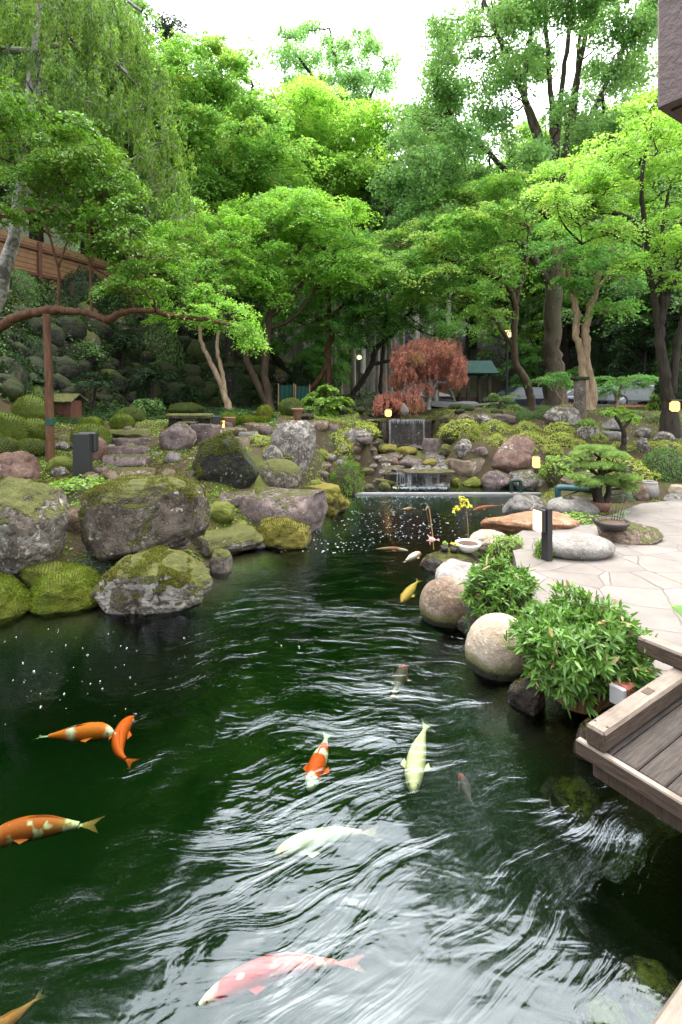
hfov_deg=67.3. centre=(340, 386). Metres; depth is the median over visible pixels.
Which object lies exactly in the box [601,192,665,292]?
broadleaf tree
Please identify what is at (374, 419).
boulder
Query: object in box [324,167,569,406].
maple tree
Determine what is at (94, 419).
moss cushion
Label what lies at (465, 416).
boulder
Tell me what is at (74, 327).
slope stone
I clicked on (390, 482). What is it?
boulder
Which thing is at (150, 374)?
dark pine
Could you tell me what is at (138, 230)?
broadleaf tree
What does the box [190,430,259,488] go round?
boulder
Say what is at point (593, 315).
broadleaf tree
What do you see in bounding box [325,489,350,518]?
boulder
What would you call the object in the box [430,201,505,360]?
broadleaf tree
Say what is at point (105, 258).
dark tree
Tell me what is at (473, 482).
boulder
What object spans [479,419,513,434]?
azalea shrub
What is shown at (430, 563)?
boulder
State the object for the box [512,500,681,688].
patio
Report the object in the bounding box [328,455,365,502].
fern clump
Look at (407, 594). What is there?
koi
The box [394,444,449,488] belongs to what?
stream water
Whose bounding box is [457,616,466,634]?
boulder
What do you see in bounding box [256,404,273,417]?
moss cushion
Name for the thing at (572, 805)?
sunken stone
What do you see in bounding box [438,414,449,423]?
boulder
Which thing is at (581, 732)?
boulder
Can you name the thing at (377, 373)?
cedar
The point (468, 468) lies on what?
boulder
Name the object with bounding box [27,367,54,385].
dark pine
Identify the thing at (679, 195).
broadleaf tree
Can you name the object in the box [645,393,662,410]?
leafy shrub
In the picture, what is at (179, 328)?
slope stone
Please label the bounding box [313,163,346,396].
cedar
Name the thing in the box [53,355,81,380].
slope stone
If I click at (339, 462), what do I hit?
cobble
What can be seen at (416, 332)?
cedar
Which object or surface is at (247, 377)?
slope stone
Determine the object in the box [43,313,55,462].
prop post
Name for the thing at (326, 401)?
bright shrub
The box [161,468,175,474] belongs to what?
cobble
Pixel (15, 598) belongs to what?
boulder
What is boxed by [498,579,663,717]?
dwarf bamboo
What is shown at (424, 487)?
splash foam
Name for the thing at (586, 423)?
leafy shrub
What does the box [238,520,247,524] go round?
cobble
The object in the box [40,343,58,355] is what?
slope stone
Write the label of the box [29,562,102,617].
boulder
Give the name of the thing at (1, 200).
broadleaf tree
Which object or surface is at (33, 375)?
slope stone
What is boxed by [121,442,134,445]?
cobble
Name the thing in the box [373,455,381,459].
cobble
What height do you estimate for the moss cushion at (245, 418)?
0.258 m
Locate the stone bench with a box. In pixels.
[165,413,213,426]
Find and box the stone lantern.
[223,357,237,406]
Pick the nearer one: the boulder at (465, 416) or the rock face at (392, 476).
the rock face at (392, 476)
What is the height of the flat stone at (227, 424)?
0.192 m
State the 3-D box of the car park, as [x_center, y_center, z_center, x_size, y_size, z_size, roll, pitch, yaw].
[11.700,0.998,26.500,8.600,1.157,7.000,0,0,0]
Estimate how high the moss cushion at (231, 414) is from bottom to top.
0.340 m
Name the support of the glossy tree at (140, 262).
on the ground at (168, 886)
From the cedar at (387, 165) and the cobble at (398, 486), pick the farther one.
the cedar at (387, 165)
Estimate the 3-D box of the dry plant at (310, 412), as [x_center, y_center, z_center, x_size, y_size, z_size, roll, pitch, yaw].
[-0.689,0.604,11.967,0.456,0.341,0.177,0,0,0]
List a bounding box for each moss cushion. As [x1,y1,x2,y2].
[0,411,29,439]
[0,436,19,453]
[11,394,44,419]
[18,438,44,456]
[25,417,44,439]
[69,423,112,444]
[77,416,104,425]
[108,413,135,429]
[115,407,145,421]
[168,402,203,412]
[221,412,239,424]
[239,414,255,422]
[255,415,270,422]
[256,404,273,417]
[278,397,304,415]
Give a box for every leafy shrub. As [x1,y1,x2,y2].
[485,534,523,561]
[532,454,596,486]
[562,510,600,524]
[577,417,597,427]
[594,456,661,481]
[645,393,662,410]
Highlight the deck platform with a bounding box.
[576,696,681,832]
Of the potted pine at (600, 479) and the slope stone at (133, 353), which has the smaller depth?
the potted pine at (600, 479)
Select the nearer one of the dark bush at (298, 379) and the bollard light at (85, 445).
the bollard light at (85, 445)
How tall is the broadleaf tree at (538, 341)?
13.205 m
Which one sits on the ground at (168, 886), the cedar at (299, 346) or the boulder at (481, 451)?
the cedar at (299, 346)
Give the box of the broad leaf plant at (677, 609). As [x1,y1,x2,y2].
[671,605,681,616]
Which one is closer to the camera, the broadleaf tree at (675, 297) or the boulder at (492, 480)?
the boulder at (492, 480)
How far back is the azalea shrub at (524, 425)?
12.56 m
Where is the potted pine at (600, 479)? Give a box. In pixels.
[565,444,643,502]
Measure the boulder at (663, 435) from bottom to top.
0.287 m
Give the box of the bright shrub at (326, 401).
[301,384,354,416]
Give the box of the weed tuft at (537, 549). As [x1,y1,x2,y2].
[532,540,555,559]
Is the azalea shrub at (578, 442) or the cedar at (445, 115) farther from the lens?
the cedar at (445, 115)
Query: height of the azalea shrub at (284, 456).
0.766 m
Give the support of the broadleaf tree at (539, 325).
on the ground at (168, 886)
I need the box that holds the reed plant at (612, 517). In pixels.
[585,498,631,521]
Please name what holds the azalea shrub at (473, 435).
on the ground at (168, 886)
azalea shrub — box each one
[248,434,270,447]
[263,445,293,461]
[319,448,328,460]
[329,427,353,455]
[345,421,381,441]
[435,417,479,444]
[466,422,480,441]
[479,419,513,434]
[484,433,506,447]
[511,429,547,445]
[512,420,540,433]
[540,443,563,455]
[543,421,575,435]
[545,431,575,448]
[570,438,586,446]
[591,431,609,442]
[611,441,639,451]
[648,440,681,449]
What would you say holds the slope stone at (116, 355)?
on the ground at (168, 886)
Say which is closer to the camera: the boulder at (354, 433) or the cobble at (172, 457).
the cobble at (172, 457)
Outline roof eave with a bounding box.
[658,0,681,123]
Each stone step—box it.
[102,454,150,466]
[102,467,155,479]
[108,445,149,453]
[110,428,151,437]
[112,437,151,444]
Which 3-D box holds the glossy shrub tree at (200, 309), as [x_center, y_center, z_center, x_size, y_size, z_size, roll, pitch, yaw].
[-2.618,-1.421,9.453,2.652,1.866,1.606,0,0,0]
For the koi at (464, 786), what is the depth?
2.96 m
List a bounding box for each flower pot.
[223,417,235,426]
[291,408,303,419]
[440,545,447,551]
[450,545,457,552]
[590,499,611,512]
[592,516,629,531]
[641,480,659,499]
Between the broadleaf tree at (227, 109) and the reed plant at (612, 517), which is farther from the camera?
the broadleaf tree at (227, 109)
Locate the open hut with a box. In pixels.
[425,361,498,402]
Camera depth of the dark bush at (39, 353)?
13.03 m
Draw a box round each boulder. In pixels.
[0,451,40,479]
[0,476,69,578]
[0,572,30,627]
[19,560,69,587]
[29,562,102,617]
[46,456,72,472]
[68,505,80,533]
[77,473,209,560]
[91,545,212,621]
[93,437,107,460]
[159,421,196,450]
[190,423,220,442]
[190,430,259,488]
[193,523,263,557]
[209,548,232,578]
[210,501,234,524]
[219,487,255,506]
[237,487,327,532]
[256,516,311,552]
[257,458,301,488]
[262,445,282,459]
[270,420,315,476]
[305,482,340,492]
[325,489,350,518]
[348,428,367,445]
[363,418,385,420]
[371,438,383,448]
[373,478,398,487]
[376,454,397,462]
[380,422,388,443]
[380,444,396,453]
[382,465,404,469]
[390,457,398,464]
[393,415,428,418]
[395,446,417,456]
[398,455,422,467]
[419,577,476,633]
[420,548,481,576]
[422,438,442,452]
[422,458,436,465]
[435,558,478,585]
[437,444,452,456]
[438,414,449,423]
[447,457,484,476]
[452,478,460,487]
[454,439,471,457]
[457,413,473,422]
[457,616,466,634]
[462,477,480,487]
[465,613,530,687]
[469,529,504,552]
[470,446,487,456]
[476,413,493,425]
[480,511,580,536]
[481,470,511,491]
[491,434,537,472]
[492,413,516,423]
[502,494,546,514]
[507,677,545,721]
[508,469,542,491]
[535,532,615,560]
[543,405,580,425]
[547,496,599,514]
[559,471,595,491]
[573,718,592,765]
[576,427,598,438]
[597,521,663,544]
[601,418,620,430]
[601,431,628,440]
[632,483,648,500]
[635,427,651,437]
[637,437,649,451]
[654,431,675,441]
[664,492,681,500]
[668,484,681,492]
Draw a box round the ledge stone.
[390,468,454,473]
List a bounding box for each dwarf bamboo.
[458,553,544,618]
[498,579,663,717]
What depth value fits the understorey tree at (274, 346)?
24.08 m
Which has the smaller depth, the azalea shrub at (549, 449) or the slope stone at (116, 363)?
the azalea shrub at (549, 449)
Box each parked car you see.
[482,387,573,405]
[567,389,614,403]
[597,378,654,404]
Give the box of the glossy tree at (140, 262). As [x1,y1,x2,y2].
[0,75,252,335]
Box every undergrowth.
[0,270,294,425]
[0,290,102,417]
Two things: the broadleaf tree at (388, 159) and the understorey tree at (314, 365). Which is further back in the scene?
the broadleaf tree at (388, 159)
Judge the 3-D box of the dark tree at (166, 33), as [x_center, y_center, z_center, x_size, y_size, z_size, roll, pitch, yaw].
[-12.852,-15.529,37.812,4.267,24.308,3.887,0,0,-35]
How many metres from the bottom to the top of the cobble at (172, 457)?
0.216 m
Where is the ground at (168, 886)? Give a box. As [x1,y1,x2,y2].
[0,190,681,1023]
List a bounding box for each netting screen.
[278,383,293,406]
[295,384,309,405]
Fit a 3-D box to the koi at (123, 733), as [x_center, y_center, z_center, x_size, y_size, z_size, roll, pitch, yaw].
[-1.420,2.322,3.342,0.173,0.108,0.519,0,0,-26]
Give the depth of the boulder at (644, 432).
12.17 m
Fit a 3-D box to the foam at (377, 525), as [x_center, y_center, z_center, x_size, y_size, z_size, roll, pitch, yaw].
[1.374,2.200,8.547,4.354,0.021,3.549,0,0,0]
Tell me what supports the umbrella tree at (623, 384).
on the ground at (168, 886)
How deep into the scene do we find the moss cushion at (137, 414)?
11.68 m
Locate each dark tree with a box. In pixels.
[104,0,154,260]
[149,10,188,70]
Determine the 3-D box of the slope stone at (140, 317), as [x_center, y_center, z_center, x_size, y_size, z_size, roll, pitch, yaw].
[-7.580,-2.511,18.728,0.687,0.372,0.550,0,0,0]
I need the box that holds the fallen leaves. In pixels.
[27,414,681,586]
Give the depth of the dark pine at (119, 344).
16.40 m
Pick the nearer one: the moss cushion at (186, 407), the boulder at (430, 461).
the boulder at (430, 461)
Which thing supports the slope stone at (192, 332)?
on the ground at (168, 886)
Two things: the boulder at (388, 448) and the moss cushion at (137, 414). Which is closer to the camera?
the moss cushion at (137, 414)
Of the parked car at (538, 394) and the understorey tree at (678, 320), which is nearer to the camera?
the parked car at (538, 394)
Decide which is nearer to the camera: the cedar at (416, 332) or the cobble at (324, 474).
the cobble at (324, 474)
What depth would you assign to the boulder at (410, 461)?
11.85 m
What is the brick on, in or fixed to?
on the patio
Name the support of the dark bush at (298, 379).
on the ground at (168, 886)
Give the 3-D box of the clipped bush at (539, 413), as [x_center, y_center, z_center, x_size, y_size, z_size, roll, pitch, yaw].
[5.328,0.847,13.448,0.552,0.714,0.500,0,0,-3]
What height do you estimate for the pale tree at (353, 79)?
31.368 m
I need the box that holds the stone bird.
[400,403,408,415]
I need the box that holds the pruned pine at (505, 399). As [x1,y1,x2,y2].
[482,392,523,410]
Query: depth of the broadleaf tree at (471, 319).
43.86 m
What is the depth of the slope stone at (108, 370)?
15.20 m
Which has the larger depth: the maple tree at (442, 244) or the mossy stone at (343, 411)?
the maple tree at (442, 244)
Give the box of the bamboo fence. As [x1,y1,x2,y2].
[618,403,648,408]
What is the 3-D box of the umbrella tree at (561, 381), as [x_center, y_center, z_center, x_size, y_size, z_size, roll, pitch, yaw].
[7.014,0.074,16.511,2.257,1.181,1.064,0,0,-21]
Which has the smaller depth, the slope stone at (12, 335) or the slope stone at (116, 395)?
the slope stone at (12, 335)
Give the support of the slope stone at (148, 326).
on the ground at (168, 886)
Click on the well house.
(67, 405)
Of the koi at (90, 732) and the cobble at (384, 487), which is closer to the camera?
the koi at (90, 732)
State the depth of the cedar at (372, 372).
24.12 m
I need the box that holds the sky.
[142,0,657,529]
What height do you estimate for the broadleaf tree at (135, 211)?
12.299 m
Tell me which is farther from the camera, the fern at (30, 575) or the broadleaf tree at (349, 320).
the broadleaf tree at (349, 320)
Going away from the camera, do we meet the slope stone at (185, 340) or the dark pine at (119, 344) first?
the dark pine at (119, 344)
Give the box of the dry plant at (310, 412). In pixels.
[305,406,319,419]
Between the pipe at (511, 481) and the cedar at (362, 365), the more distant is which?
the cedar at (362, 365)
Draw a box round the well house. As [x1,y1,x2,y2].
[54,393,87,418]
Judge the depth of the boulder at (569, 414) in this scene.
12.71 m
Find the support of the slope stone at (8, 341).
on the ground at (168, 886)
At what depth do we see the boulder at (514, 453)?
11.31 m
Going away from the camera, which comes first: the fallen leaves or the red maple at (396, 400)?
the fallen leaves
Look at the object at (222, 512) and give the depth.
7.09 m
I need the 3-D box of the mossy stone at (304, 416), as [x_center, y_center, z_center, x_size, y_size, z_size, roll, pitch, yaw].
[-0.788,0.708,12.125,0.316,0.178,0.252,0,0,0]
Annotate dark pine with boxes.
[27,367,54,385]
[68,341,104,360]
[71,371,117,409]
[105,333,143,367]
[129,363,179,409]
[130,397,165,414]
[157,385,207,404]
[233,386,259,408]
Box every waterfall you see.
[389,419,424,443]
[396,470,439,486]
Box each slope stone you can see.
[0,330,15,341]
[0,338,17,351]
[0,357,14,365]
[0,373,23,388]
[0,379,23,401]
[1,369,16,377]
[9,305,42,334]
[15,342,27,358]
[26,356,43,376]
[29,372,38,383]
[32,384,43,393]
[38,325,64,351]
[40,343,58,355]
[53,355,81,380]
[53,373,70,389]
[56,316,86,342]
[59,386,84,396]
[69,344,99,367]
[74,380,93,393]
[77,302,98,321]
[78,359,91,373]
[82,331,100,350]
[82,392,92,404]
[88,319,113,342]
[95,395,100,401]
[99,362,115,370]
[99,369,114,375]
[101,395,113,402]
[104,358,119,369]
[106,371,129,393]
[110,314,125,324]
[111,352,119,358]
[112,393,122,401]
[117,369,126,375]
[118,325,126,331]
[124,342,141,357]
[124,391,138,403]
[131,313,143,320]
[136,351,154,364]
[139,339,145,350]
[143,321,172,334]
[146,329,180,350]
[146,362,160,369]
[157,360,178,382]
[163,382,187,402]
[171,321,181,332]
[172,351,180,361]
[179,335,191,349]
[180,321,203,338]
[181,363,201,377]
[183,376,205,392]
[184,339,211,363]
[198,361,212,371]
[198,382,217,400]
[202,316,215,332]
[213,334,224,342]
[236,345,251,357]
[236,362,245,373]
[237,374,253,386]
[253,349,272,363]
[253,364,271,381]
[256,363,275,375]
[272,369,288,382]
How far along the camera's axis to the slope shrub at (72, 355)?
14.43 m
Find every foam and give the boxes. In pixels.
[285,496,502,552]
[392,485,446,489]
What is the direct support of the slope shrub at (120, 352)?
on the ground at (168, 886)
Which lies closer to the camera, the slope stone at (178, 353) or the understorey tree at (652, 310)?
the slope stone at (178, 353)
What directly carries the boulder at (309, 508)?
in the pond water at (333, 607)
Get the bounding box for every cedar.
[245,173,279,325]
[251,213,280,340]
[273,182,324,366]
[276,230,312,371]
[283,212,326,365]
[302,177,329,312]
[305,179,360,394]
[306,198,341,396]
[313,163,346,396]
[349,166,381,397]
[350,160,359,393]
[351,169,382,393]
[360,156,367,372]
[363,167,405,395]
[369,132,391,161]
[369,168,411,394]
[375,169,379,393]
[375,169,425,394]
[376,157,393,168]
[391,158,411,345]
[393,101,434,342]
[415,171,440,395]
[417,108,474,338]
[423,176,464,400]
[426,102,477,376]
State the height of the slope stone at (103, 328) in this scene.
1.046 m
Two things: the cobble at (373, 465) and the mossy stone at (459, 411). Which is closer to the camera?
the cobble at (373, 465)
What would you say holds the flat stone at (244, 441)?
on the ground at (168, 886)
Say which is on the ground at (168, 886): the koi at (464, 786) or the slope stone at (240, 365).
the slope stone at (240, 365)
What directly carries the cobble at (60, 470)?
on the ground at (168, 886)
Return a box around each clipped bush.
[514,408,533,420]
[534,406,549,419]
[641,446,681,482]
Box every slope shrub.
[31,386,43,398]
[64,347,74,359]
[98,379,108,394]
[109,334,122,358]
[113,327,125,341]
[121,361,136,376]
[123,314,136,327]
[135,320,146,334]
[175,304,188,312]
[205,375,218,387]
[210,391,223,405]
[252,348,259,358]
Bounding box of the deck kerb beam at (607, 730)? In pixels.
[586,667,681,752]
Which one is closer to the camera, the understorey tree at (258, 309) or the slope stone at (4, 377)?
the slope stone at (4, 377)
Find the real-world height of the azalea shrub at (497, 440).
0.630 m
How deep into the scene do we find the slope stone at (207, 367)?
19.55 m
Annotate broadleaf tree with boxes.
[0,0,89,205]
[0,0,155,242]
[0,45,20,210]
[1,21,176,253]
[9,3,177,258]
[11,0,202,243]
[48,3,164,253]
[51,75,202,251]
[51,149,185,247]
[62,145,167,259]
[63,206,179,257]
[146,90,230,234]
[303,271,408,364]
[351,151,402,166]
[406,257,476,346]
[411,262,471,339]
[419,239,475,319]
[422,274,478,338]
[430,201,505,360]
[444,258,504,347]
[455,166,510,347]
[458,232,547,386]
[463,209,540,366]
[476,207,584,386]
[490,171,621,388]
[493,118,594,245]
[497,118,560,194]
[508,187,674,374]
[511,187,592,344]
[522,237,583,370]
[525,220,613,344]
[536,229,611,339]
[545,102,653,222]
[574,207,667,338]
[583,168,681,371]
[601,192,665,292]
[603,177,681,321]
[608,166,638,314]
[638,149,681,299]
[640,121,681,167]
[643,189,677,309]
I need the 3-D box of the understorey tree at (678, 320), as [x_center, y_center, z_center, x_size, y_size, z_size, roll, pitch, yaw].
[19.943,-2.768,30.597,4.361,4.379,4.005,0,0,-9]
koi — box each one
[0,815,92,848]
[0,993,40,1023]
[41,722,113,742]
[109,716,134,763]
[197,952,353,1007]
[273,826,372,858]
[303,734,329,791]
[376,546,407,551]
[390,664,409,697]
[400,580,418,603]
[401,724,430,793]
[404,551,420,561]
[457,773,476,807]
[473,505,501,510]
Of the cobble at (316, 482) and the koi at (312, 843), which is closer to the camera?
the koi at (312, 843)
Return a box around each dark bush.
[0,350,33,393]
[9,268,41,307]
[24,337,56,373]
[55,262,111,310]
[124,362,171,410]
[141,321,184,372]
[202,337,237,378]
[224,367,254,406]
[286,361,316,395]
[344,391,385,417]
[573,335,608,388]
[601,323,655,385]
[649,340,681,410]
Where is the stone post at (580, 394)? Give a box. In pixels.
[570,376,589,418]
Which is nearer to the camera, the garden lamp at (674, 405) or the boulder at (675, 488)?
the boulder at (675, 488)
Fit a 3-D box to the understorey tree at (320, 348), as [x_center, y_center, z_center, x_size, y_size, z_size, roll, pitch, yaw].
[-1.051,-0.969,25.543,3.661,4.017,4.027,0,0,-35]
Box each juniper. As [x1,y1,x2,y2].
[617,408,646,421]
[644,412,681,424]
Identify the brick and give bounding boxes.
[609,679,634,704]
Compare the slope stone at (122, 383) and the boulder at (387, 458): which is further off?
the slope stone at (122, 383)
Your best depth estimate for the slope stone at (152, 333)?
18.41 m
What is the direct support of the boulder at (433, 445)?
on the ground at (168, 886)
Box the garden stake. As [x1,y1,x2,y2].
[426,506,439,549]
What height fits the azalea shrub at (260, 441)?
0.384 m
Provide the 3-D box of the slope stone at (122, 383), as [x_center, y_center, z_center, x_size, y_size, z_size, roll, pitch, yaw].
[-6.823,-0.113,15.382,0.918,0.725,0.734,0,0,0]
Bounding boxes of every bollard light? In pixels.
[73,432,98,477]
[533,506,551,561]
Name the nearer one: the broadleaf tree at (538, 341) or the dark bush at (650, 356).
the dark bush at (650, 356)
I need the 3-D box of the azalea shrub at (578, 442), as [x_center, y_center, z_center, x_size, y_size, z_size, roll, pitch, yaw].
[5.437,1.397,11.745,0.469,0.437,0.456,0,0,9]
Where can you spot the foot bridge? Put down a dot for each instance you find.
(670, 1012)
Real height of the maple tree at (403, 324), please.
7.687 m
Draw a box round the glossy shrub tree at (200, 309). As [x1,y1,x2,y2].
[137,263,271,357]
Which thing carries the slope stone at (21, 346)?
on the ground at (168, 886)
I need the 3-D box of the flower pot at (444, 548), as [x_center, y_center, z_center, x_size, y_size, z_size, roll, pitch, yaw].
[1.289,2.014,6.380,0.099,0.072,0.098,0,0,0]
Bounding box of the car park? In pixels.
[626,401,648,405]
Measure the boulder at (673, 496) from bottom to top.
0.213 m
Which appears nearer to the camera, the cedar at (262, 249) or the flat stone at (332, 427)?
the flat stone at (332, 427)
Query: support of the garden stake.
on the boulder at (430, 563)
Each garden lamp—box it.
[211,416,224,426]
[384,408,391,419]
[531,455,540,473]
[668,400,681,412]
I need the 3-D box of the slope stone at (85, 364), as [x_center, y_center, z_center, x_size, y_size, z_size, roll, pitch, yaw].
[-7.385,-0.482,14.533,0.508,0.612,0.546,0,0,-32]
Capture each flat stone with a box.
[220,427,246,435]
[221,422,232,426]
[236,437,249,446]
[238,431,258,436]
[242,422,268,432]
[260,426,272,434]
[310,420,329,430]
[328,424,338,432]
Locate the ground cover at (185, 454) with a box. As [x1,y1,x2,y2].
[39,405,358,565]
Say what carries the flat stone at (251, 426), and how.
on the ground at (168, 886)
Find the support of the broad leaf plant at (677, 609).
on the patio
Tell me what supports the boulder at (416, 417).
on the ground at (168, 886)
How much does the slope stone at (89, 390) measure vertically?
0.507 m
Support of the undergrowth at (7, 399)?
on the ground at (168, 886)
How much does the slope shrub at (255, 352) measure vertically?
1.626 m
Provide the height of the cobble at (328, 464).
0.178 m
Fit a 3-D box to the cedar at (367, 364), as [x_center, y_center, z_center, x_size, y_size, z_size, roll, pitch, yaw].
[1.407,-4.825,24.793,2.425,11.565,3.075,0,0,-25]
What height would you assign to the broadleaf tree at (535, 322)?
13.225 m
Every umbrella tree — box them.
[523,371,573,404]
[594,374,658,408]
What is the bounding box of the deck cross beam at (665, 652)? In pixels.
[637,634,681,669]
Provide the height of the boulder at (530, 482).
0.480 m
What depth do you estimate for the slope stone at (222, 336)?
21.17 m
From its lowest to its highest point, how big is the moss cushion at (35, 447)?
0.377 m
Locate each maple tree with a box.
[110,26,335,375]
[122,192,276,408]
[202,185,383,410]
[213,71,408,397]
[262,219,407,406]
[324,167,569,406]
[334,234,479,402]
[506,84,681,437]
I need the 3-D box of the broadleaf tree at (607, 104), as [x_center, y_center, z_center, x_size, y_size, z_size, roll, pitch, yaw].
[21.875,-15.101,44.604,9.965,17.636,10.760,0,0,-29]
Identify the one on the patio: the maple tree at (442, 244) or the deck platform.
the deck platform
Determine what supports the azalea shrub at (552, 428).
on the ground at (168, 886)
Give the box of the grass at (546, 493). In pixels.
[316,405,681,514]
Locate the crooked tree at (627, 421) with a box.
[596,405,641,451]
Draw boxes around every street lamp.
[357,355,360,395]
[505,330,510,403]
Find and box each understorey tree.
[164,222,224,308]
[191,261,224,303]
[200,241,275,323]
[237,285,287,333]
[255,311,307,363]
[264,304,308,341]
[284,327,350,388]
[288,350,332,391]
[310,334,365,395]
[485,340,543,386]
[566,366,596,388]
[603,314,681,381]
[607,301,675,332]
[642,329,675,370]
[667,309,680,357]
[668,314,680,350]
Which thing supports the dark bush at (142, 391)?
on the ground at (168, 886)
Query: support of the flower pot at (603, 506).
on the boulder at (568, 506)
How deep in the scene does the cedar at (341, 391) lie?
28.34 m
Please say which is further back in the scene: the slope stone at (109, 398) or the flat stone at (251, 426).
the slope stone at (109, 398)
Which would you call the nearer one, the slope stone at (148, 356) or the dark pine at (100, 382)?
the dark pine at (100, 382)
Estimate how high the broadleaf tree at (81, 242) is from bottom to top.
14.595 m
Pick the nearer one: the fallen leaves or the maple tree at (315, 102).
the fallen leaves
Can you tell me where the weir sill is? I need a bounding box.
[355,492,541,515]
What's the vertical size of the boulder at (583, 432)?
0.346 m
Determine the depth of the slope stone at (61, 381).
13.05 m
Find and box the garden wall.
[0,230,195,301]
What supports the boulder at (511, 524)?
on the ground at (168, 886)
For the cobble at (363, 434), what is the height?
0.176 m
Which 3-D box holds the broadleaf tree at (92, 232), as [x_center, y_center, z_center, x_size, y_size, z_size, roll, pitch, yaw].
[-10.030,-9.633,20.938,7.466,12.238,6.915,0,0,37]
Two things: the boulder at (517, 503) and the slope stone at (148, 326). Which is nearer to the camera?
the boulder at (517, 503)
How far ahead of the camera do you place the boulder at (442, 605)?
4.69 m
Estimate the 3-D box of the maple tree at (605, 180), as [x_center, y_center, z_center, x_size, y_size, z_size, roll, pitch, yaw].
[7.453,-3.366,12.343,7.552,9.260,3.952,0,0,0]
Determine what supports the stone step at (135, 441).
on the ground at (168, 886)
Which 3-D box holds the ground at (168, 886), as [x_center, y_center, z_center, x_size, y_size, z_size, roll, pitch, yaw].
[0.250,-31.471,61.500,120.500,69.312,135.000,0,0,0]
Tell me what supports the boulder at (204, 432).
on the ground at (168, 886)
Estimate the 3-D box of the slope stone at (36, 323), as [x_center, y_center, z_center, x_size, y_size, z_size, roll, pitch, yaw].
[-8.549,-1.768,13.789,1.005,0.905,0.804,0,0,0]
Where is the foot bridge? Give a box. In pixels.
[651,981,681,1023]
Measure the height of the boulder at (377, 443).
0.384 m
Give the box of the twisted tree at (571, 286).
[515,217,656,409]
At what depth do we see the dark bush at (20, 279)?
14.56 m
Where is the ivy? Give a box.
[0,269,288,425]
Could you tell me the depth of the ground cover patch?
6.79 m
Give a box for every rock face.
[379,419,431,446]
[383,470,451,485]
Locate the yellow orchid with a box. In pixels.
[452,496,472,522]
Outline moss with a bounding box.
[20,413,358,579]
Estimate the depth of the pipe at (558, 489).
8.91 m
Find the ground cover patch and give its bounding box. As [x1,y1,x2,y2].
[48,474,110,504]
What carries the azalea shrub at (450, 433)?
on the ground at (168, 886)
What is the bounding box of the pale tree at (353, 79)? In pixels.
[260,16,408,343]
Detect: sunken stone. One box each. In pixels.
[540,775,606,846]
[571,992,631,1023]
[616,955,679,1023]
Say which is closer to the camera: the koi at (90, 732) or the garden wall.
the koi at (90, 732)
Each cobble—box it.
[51,466,66,475]
[55,441,71,449]
[82,471,98,480]
[93,465,107,474]
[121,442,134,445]
[123,426,134,429]
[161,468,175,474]
[163,451,180,462]
[178,542,189,549]
[186,470,194,476]
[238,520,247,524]
[253,543,265,548]
[310,479,321,484]
[318,470,328,478]
[322,462,331,469]
[328,453,335,460]
[336,444,348,452]
[336,458,348,466]
[343,430,348,438]
[351,445,360,452]
[357,432,370,436]
[357,436,372,444]
[360,467,373,474]
[365,484,373,490]
[369,463,377,468]
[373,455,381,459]
[377,443,386,453]
[379,482,390,491]
[381,462,390,465]
[387,452,402,459]
[393,485,401,490]
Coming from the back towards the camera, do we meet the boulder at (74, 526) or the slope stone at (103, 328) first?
the slope stone at (103, 328)
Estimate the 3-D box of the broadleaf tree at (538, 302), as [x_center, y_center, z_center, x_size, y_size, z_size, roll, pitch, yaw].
[15.681,-6.130,32.840,9.940,13.838,10.176,0,0,-33]
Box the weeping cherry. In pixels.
[0,0,198,311]
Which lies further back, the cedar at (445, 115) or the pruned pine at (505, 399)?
the cedar at (445, 115)
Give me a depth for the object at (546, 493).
12.67 m
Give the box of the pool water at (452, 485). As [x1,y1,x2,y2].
[363,485,532,490]
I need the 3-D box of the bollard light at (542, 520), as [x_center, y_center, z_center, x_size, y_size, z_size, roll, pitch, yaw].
[2.215,1.617,5.627,0.146,0.587,0.149,0,0,-21]
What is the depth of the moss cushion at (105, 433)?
9.36 m
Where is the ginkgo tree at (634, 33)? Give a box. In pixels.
[365,0,659,404]
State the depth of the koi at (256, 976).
2.01 m
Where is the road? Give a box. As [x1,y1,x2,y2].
[392,318,504,407]
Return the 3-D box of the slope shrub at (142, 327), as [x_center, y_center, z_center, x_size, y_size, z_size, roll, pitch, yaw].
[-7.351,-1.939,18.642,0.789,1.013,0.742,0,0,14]
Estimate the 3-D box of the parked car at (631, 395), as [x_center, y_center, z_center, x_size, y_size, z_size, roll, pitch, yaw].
[14.600,0.243,25.200,4.300,1.445,1.780,0,0,-5]
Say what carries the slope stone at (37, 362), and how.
on the ground at (168, 886)
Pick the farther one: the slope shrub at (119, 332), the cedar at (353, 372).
the cedar at (353, 372)
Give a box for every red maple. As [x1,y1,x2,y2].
[371,390,425,418]
[382,337,469,409]
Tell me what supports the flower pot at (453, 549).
on the boulder at (430, 563)
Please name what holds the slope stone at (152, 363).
on the ground at (168, 886)
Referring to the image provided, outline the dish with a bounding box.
[455,539,480,552]
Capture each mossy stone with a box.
[301,413,313,419]
[335,408,347,414]
[354,407,364,412]
[452,403,463,409]
[454,409,464,413]
[460,404,474,410]
[490,409,502,413]
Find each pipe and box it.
[509,479,522,492]
[554,484,591,497]

